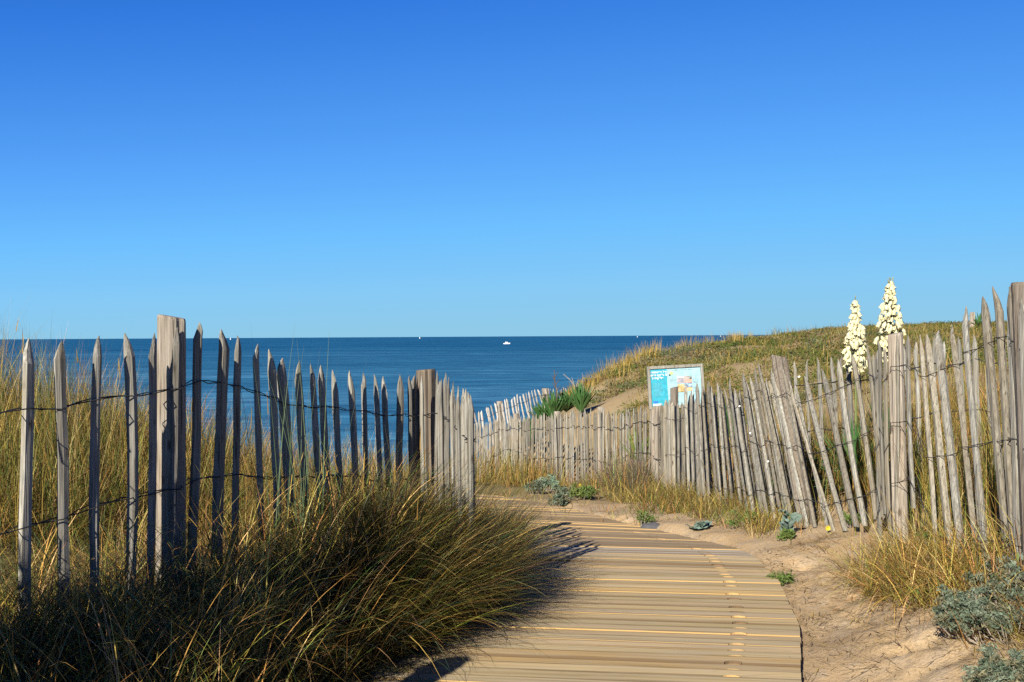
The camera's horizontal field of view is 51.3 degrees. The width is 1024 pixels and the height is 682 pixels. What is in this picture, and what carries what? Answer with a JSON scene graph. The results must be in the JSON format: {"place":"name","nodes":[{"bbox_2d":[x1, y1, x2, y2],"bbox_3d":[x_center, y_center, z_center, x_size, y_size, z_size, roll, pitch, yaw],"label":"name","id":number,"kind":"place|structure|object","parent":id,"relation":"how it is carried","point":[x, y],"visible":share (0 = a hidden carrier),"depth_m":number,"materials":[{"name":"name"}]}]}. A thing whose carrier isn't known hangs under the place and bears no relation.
{"place":"outdoors","nodes":[
{"label":"outdoors","id":0,"kind":"place"},
{"bbox_2d":[0,335,768,482],"bbox_3d":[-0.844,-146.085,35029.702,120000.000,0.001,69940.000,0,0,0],"label":"sea","id":1,"kind":"structure","parent":0,"point":[485,372],"depth_m":437.82,"materials":[{"name":"liquid"}]},
{"bbox_2d":[0,327,1023,681],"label":"ground","id":2,"kind":"structure","parent":0,"point":[918,663],"depth_m":6.59,"materials":[{"name":"beige sand"}]},
{"bbox_2d":[0,314,476,655],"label":"picket fence","id":3,"kind":"object","parent":2,"relation":"on","point":[435,408],"visible":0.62,"depth_m":5.25,"materials":[{"name":"grey wood"}]},
{"bbox_2d":[0,293,538,638],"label":"marram grass","id":4,"kind":"structure","parent":2,"relation":"on","point":[113,444],"depth_m":6.91,"materials":[{"name":"plant"}]},
{"bbox_2d":[0,423,595,681],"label":"shaded grass","id":5,"kind":"structure","parent":2,"relation":"on","point":[390,578],"depth_m":4.84,"materials":[{"name":"green plant"}]},
{"bbox_2d":[233,327,363,549],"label":"marram shoots","id":6,"kind":"object","parent":2,"relation":"on","point":[290,463],"visible":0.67,"depth_m":5.68,"materials":[{"name":"green plant"}]},
{"bbox_2d":[474,387,569,452],"bbox_3d":[0.608,1.970,25.795,0.440,1.657,4.091,0,0,43],"label":"picket fence","id":7,"kind":"object","parent":2,"relation":"on","point":[499,409],"visible":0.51,"depth_m":24.93,"materials":[{"name":"grey wood"}]},
{"bbox_2d":[519,418,545,442],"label":"yucca plant","id":8,"kind":"object","parent":2,"relation":"on","point":[530,429],"visible":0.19,"depth_m":20.93,"materials":[{"name":"green plant"}]},
{"bbox_2d":[522,477,548,494],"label":"wormwood bush","id":9,"kind":"object","parent":2,"relation":"on","point":[539,486],"visible":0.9,"depth_m":13.58,"materials":[{"name":"green plant"}]},
{"bbox_2d":[529,402,549,421],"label":"yucca plant","id":10,"kind":"object","parent":2,"relation":"on","point":[538,411],"visible":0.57,"depth_m":21.54,"materials":[{"name":"green plant"}]},
{"bbox_2d":[542,473,559,490],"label":"wormwood bush","id":11,"kind":"object","parent":2,"relation":"on","point":[551,480],"visible":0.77,"depth_m":14.22,"materials":[{"name":"green plant"}]},
{"bbox_2d":[538,371,569,418],"bbox_3d":[0.829,1.146,21.284,0.771,1.142,0.710,0,0,0],"label":"yucca plant","id":12,"kind":"object","parent":2,"relation":"on","point":[554,403],"visible":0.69,"depth_m":21.25,"materials":[{"name":"green plant"}]},
{"bbox_2d":[547,484,573,506],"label":"wormwood bush","id":13,"kind":"object","parent":2,"relation":"on","point":[561,496],"visible":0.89,"depth_m":12.00,"materials":[{"name":"green plant"}]},
{"bbox_2d":[555,390,574,411],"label":"yucca plant","id":14,"kind":"object","parent":2,"relation":"on","point":[569,406],"visible":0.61,"depth_m":21.54,"materials":[{"name":"green plant"}]},
{"bbox_2d":[474,404,663,487],"bbox_3d":[0.787,2.011,17.739,0.687,2.561,10.303,0,0,-15],"label":"picket fence","id":15,"kind":"object","parent":2,"relation":"on","point":[520,432],"visible":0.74,"depth_m":17.81,"materials":[{"name":"grey wood"}]},
{"bbox_2d":[563,373,598,413],"bbox_3d":[1.323,1.090,21.018,0.670,0.920,0.660,0,0,29],"label":"yucca plant","id":16,"kind":"object","parent":2,"relation":"on","point":[581,396],"visible":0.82,"depth_m":20.92,"materials":[{"name":"green plant"}]},
{"bbox_2d":[362,491,801,681],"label":"boardwalk","id":17,"kind":"structure","parent":2,"relation":"on","point":[660,606],"depth_m":5.80,"materials":[{"name":"brown wood"}]},
{"bbox_2d":[569,481,599,499],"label":"green weed","id":18,"kind":"object","parent":2,"relation":"on","point":[583,491],"visible":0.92,"depth_m":12.20,"materials":[{"name":"green plant"}]},
{"bbox_2d":[621,427,648,460],"bbox_3d":[1.659,1.391,14.229,0.554,0.588,0.480,0,0,0],"label":"yucca plant","id":19,"kind":"object","parent":2,"relation":"on","point":[636,445],"visible":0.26,"depth_m":14.13,"materials":[{"name":"green plant"}]},
{"bbox_2d":[636,509,658,525],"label":"green weed","id":20,"kind":"object","parent":2,"relation":"on","point":[646,518],"visible":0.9,"depth_m":9.71,"materials":[{"name":"green plant"}]},
{"bbox_2d":[641,522,659,528],"bbox_3d":[1.242,1.652,9.459,0.203,0.089,0.148,0,0,0],"label":"stone","id":21,"kind":"object","parent":2,"relation":"on","point":[653,525],"visible":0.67,"depth_m":9.42,"materials":[{"name":"grey stone"}]},
{"bbox_2d":[646,363,704,477],"bbox_3d":[2.034,1.105,13.205,0.724,1.649,0.080,0,0,0],"label":"information sign","id":22,"kind":"object","parent":2,"relation":"on","point":[662,381],"visible":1,"depth_m":13.19,"materials":[{"name":"plastic"}]},
{"bbox_2d":[361,517,1022,681],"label":"twig litter","id":23,"kind":"object","parent":2,"relation":"on","point":[860,618],"visible":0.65,"depth_m":5.59,"materials":[{"name":"brown wood"}]},
{"bbox_2d":[687,520,711,529],"bbox_3d":[1.571,1.545,8.922,0.203,0.107,0.175,0,0,-21],"label":"sea kale","id":24,"kind":"object","parent":2,"relation":"on","point":[699,525],"visible":0.99,"depth_m":8.88,"materials":[{"name":"green plant"}]},
{"bbox_2d":[717,402,746,437],"bbox_3d":[2.777,0.979,13.364,0.471,0.528,0.558,0,0,42],"label":"yucca plant","id":25,"kind":"object","parent":2,"relation":"on","point":[728,421],"visible":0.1,"depth_m":13.34,"materials":[{"name":"green plant"}]},
{"bbox_2d":[723,508,757,529],"bbox_3d":[1.866,1.442,8.623,0.322,0.179,0.192,0,0,0],"label":"green weed","id":26,"kind":"object","parent":2,"relation":"on","point":[739,519],"visible":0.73,"depth_m":8.61,"materials":[{"name":"green plant"}]},
{"bbox_2d":[528,317,1008,447],"bbox_3d":[7.626,2.582,32.701,17.569,6.782,38.879,0,0,28],"label":"dune scrub","id":27,"kind":"object","parent":2,"relation":"on","point":[727,344],"visible":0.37,"depth_m":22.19,"materials":[{"name":"green plant"}]},
{"bbox_2d":[766,569,795,585],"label":"green weed","id":28,"kind":"object","parent":2,"relation":"on","point":[784,578],"visible":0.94,"depth_m":6.73,"materials":[{"name":"green plant"}]},
{"bbox_2d":[546,329,1023,674],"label":"dry grass","id":29,"kind":"structure","parent":2,"relation":"on","point":[944,562],"depth_m":7.18,"materials":[{"name":"beige plant"}]},
{"bbox_2d":[775,526,797,540],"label":"green weed","id":30,"kind":"object","parent":2,"relation":"on","point":[784,533],"visible":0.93,"depth_m":7.80,"materials":[{"name":"green plant"}]},
{"bbox_2d":[778,510,801,533],"bbox_3d":[2.047,1.357,7.905,0.119,0.221,0.169,0,0,-25],"label":"sea kale","id":31,"kind":"object","parent":2,"relation":"on","point":[787,523],"visible":0.83,"depth_m":7.89,"materials":[{"name":"green plant"}]},
{"bbox_2d":[663,282,1023,574],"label":"picket fence","id":32,"kind":"object","parent":2,"relation":"on","point":[684,431],"visible":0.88,"depth_m":7.21,"materials":[{"name":"grey wood"}]},
{"bbox_2d":[843,510,865,528],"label":"green weed","id":33,"kind":"object","parent":2,"relation":"on","point":[847,517],"visible":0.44,"depth_m":7.73,"materials":[{"name":"green plant"}]},
{"bbox_2d":[801,295,917,491],"bbox_3d":[2.863,0.437,8.924,1.172,1.645,1.253,0,0,0],"label":"yucca plant","id":34,"kind":"object","parent":2,"relation":"on","point":[855,337],"visible":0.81,"depth_m":8.86,"materials":[{"name":"white plant"}]},
{"bbox_2d":[833,276,943,465],"bbox_3d":[3.261,0.276,9.317,1.160,1.678,1.188,0,0,24],"label":"yucca plant","id":35,"kind":"object","parent":2,"relation":"on","point":[889,307],"visible":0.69,"depth_m":9.26,"materials":[{"name":"white plant"}]},
{"bbox_2d":[792,335,1009,486],"bbox_3d":[3.175,0.696,8.878,0.115,1.539,2.119,-1,0,-42],"label":"picket fence","id":36,"kind":"object","parent":2,"relation":"on","point":[975,359],"visible":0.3,"depth_m":8.74,"materials":[{"name":"grey wood"}]},
{"bbox_2d":[905,583,927,601],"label":"green weed","id":37,"kind":"object","parent":2,"relation":"on","point":[917,592],"visible":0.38,"depth_m":5.59,"materials":[{"name":"green plant"}]},
{"bbox_2d":[917,526,953,545],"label":"green weed","id":38,"kind":"object","parent":2,"relation":"on","point":[929,533],"visible":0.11,"depth_m":6.41,"materials":[{"name":"green plant"}]},
{"bbox_2d":[969,312,974,326],"bbox_3d":[12.936,-0.498,29.997,0.163,0.644,0.146,0,0,0],"label":"wooden stump","id":39,"kind":"object","parent":2,"relation":"on","point":[972,315],"visible":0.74,"depth_m":29.94,"materials":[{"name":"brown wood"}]},
{"bbox_2d":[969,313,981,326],"bbox_3d":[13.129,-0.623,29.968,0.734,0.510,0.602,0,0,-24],"label":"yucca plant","id":40,"kind":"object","parent":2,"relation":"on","point":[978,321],"visible":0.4,"depth_m":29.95,"materials":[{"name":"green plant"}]},
{"bbox_2d":[930,553,1023,645],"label":"wormwood bush","id":41,"kind":"object","parent":2,"relation":"on","point":[965,604],"visible":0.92,"depth_m":4.69,"materials":[{"name":"green plant"}]},
{"bbox_2d":[960,641,1023,681],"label":"wormwood bush","id":42,"kind":"object","parent":2,"relation":"on","point":[992,668],"visible":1,"depth_m":4.06,"materials":[{"name":"green plant"}]},
{"bbox_2d":[1004,552,1023,579],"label":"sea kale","id":43,"kind":"object","parent":2,"relation":"on","point":[1017,556],"visible":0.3,"depth_m":5.00,"materials":[{"name":"green plant"}]},
{"bbox_2d":[0,0,1023,338],"label":"sky","id":44,"kind":"structure","parent":0,"point":[270,168],"materials":[{"name":"blue"}]},
{"bbox_2d":[346,436,683,525],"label":"dune grass","id":45,"kind":"structure","parent":0,"point":[530,474],"depth_m":16.05,"materials":[{"name":"plant"}]}
]}

